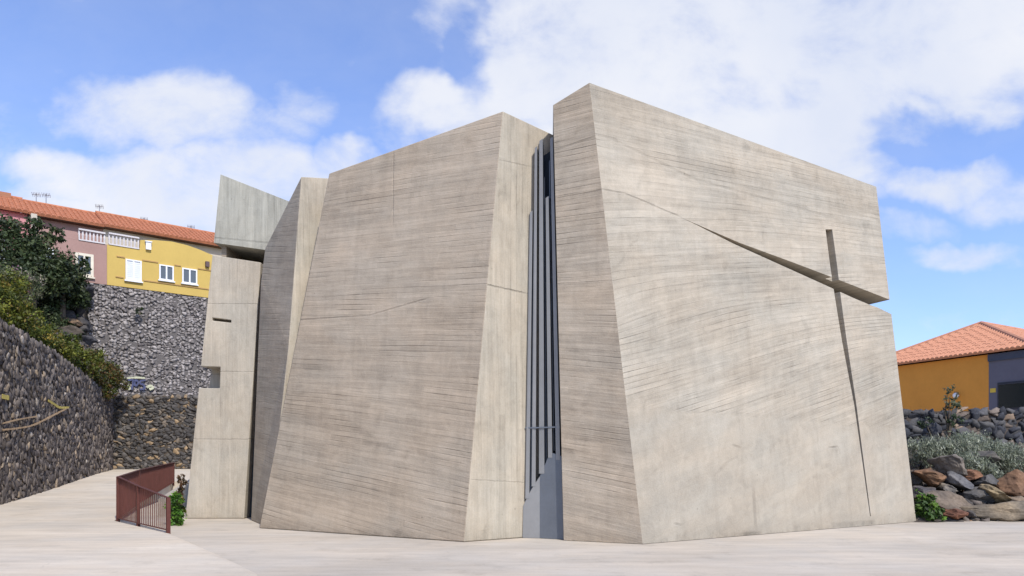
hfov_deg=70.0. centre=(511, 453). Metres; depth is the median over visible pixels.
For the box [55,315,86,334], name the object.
dark shrub
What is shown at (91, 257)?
window
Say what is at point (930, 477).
boulder
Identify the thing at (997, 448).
silver shrub
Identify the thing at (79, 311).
rock
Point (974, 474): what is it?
boulder
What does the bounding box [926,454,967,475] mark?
boulder
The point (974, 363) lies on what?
house
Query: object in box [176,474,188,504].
dry plant
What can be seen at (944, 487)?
boulder
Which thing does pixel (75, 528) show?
road
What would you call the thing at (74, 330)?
rock
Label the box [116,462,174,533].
railing
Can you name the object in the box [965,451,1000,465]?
boulder
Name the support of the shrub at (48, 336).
on the hillside
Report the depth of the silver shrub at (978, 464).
19.05 m
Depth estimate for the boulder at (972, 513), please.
17.38 m
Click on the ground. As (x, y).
(979, 548)
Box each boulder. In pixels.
[910,470,922,485]
[911,468,946,486]
[912,486,935,496]
[913,490,970,509]
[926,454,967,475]
[935,483,957,492]
[943,508,968,519]
[946,471,973,490]
[960,486,994,503]
[960,500,1023,521]
[963,469,982,479]
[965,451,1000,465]
[966,510,980,518]
[970,474,998,486]
[978,484,1011,503]
[995,469,1023,496]
[1008,496,1023,501]
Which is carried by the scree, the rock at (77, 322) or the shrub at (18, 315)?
the rock at (77, 322)
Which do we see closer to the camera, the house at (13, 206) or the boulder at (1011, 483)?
the boulder at (1011, 483)
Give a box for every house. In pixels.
[0,191,30,265]
[21,199,106,284]
[95,211,221,297]
[896,321,1023,410]
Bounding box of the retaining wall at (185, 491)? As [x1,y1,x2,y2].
[159,480,188,516]
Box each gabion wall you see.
[0,318,113,504]
[84,283,210,395]
[112,394,197,468]
[903,406,1023,450]
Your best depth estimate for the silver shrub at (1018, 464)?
19.71 m
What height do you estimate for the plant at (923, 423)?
1.353 m
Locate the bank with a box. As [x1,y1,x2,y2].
[908,449,1023,521]
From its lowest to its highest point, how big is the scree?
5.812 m
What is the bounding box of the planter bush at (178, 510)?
[168,491,187,525]
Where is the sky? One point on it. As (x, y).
(130, 108)
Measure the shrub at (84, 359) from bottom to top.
1.552 m
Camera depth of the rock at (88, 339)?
35.48 m
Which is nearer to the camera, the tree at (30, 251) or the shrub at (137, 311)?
the tree at (30, 251)
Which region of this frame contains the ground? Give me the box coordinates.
[120,502,1023,575]
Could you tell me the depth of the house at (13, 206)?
36.87 m
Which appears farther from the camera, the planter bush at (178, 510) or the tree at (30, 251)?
the tree at (30, 251)
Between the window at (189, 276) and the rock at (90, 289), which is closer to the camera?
the rock at (90, 289)
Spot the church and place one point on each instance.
(601, 315)
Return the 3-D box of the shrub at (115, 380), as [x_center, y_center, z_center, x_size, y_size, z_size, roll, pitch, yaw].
[-17.404,-3.244,31.214,1.986,2.037,1.778,0,0,0]
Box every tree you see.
[0,211,82,315]
[37,256,91,318]
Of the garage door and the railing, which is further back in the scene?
the garage door
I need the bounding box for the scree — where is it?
[2,297,92,378]
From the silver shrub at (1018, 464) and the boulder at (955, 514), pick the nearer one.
the boulder at (955, 514)
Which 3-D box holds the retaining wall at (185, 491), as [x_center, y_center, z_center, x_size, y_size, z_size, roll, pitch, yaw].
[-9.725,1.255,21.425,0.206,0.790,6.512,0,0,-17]
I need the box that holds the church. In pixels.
[185,83,915,543]
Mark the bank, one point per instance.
(956, 493)
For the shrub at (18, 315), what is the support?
on the hillside
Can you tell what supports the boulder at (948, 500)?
on the bank
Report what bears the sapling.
on the bank
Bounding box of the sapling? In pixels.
[941,384,961,439]
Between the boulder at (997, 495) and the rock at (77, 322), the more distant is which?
the rock at (77, 322)
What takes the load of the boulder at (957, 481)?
on the boulder at (976, 493)
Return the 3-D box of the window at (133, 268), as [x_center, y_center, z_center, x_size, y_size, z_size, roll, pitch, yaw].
[-20.296,-9.785,39.231,0.900,1.190,0.118,0,0,-39]
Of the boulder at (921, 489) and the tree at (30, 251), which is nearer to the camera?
the boulder at (921, 489)
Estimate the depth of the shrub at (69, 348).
27.17 m
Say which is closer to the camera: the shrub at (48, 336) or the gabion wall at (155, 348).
the shrub at (48, 336)
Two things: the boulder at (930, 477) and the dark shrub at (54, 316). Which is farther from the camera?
the dark shrub at (54, 316)
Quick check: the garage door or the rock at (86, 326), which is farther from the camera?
the rock at (86, 326)
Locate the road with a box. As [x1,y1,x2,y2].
[0,469,256,575]
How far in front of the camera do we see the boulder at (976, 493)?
18.08 m
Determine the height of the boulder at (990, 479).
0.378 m
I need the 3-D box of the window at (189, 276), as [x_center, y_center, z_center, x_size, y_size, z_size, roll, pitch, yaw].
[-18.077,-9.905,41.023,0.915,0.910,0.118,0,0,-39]
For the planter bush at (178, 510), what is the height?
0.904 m
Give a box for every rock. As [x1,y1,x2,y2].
[45,305,75,318]
[58,325,83,334]
[61,317,82,326]
[66,291,92,315]
[76,316,92,331]
[82,335,98,344]
[83,284,94,296]
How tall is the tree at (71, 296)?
3.705 m
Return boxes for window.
[75,252,94,278]
[124,259,142,282]
[158,264,174,282]
[181,268,198,285]
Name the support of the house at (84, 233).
on the hillside
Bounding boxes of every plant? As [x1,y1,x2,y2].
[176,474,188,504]
[915,489,946,521]
[917,413,966,449]
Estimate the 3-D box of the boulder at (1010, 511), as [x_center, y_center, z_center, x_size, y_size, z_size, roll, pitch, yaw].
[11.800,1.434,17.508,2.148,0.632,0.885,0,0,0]
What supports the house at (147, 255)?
on the gabion wall at (155, 348)
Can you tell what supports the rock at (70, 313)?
on the hillside
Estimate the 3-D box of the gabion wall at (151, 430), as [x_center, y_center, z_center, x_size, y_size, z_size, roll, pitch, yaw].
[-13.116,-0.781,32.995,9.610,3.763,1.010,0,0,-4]
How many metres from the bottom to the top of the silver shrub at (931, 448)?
1.125 m
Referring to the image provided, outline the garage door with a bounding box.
[997,380,1023,408]
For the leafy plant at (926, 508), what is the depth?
17.10 m
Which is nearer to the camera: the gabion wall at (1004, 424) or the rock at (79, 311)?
the gabion wall at (1004, 424)
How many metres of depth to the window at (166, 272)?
40.26 m
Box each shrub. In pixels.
[0,262,46,304]
[0,265,45,338]
[22,317,63,349]
[37,305,62,327]
[44,332,82,363]
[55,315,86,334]
[62,345,107,375]
[87,358,130,400]
[134,307,142,315]
[907,432,956,467]
[937,424,996,455]
[956,446,1003,480]
[972,438,1023,471]
[996,439,1023,473]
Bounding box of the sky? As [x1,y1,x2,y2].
[0,0,1023,350]
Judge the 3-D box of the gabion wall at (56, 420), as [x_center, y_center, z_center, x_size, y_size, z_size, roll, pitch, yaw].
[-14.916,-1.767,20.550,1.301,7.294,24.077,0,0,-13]
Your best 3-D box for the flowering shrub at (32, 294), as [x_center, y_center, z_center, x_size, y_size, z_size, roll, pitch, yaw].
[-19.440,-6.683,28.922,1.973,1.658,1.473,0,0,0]

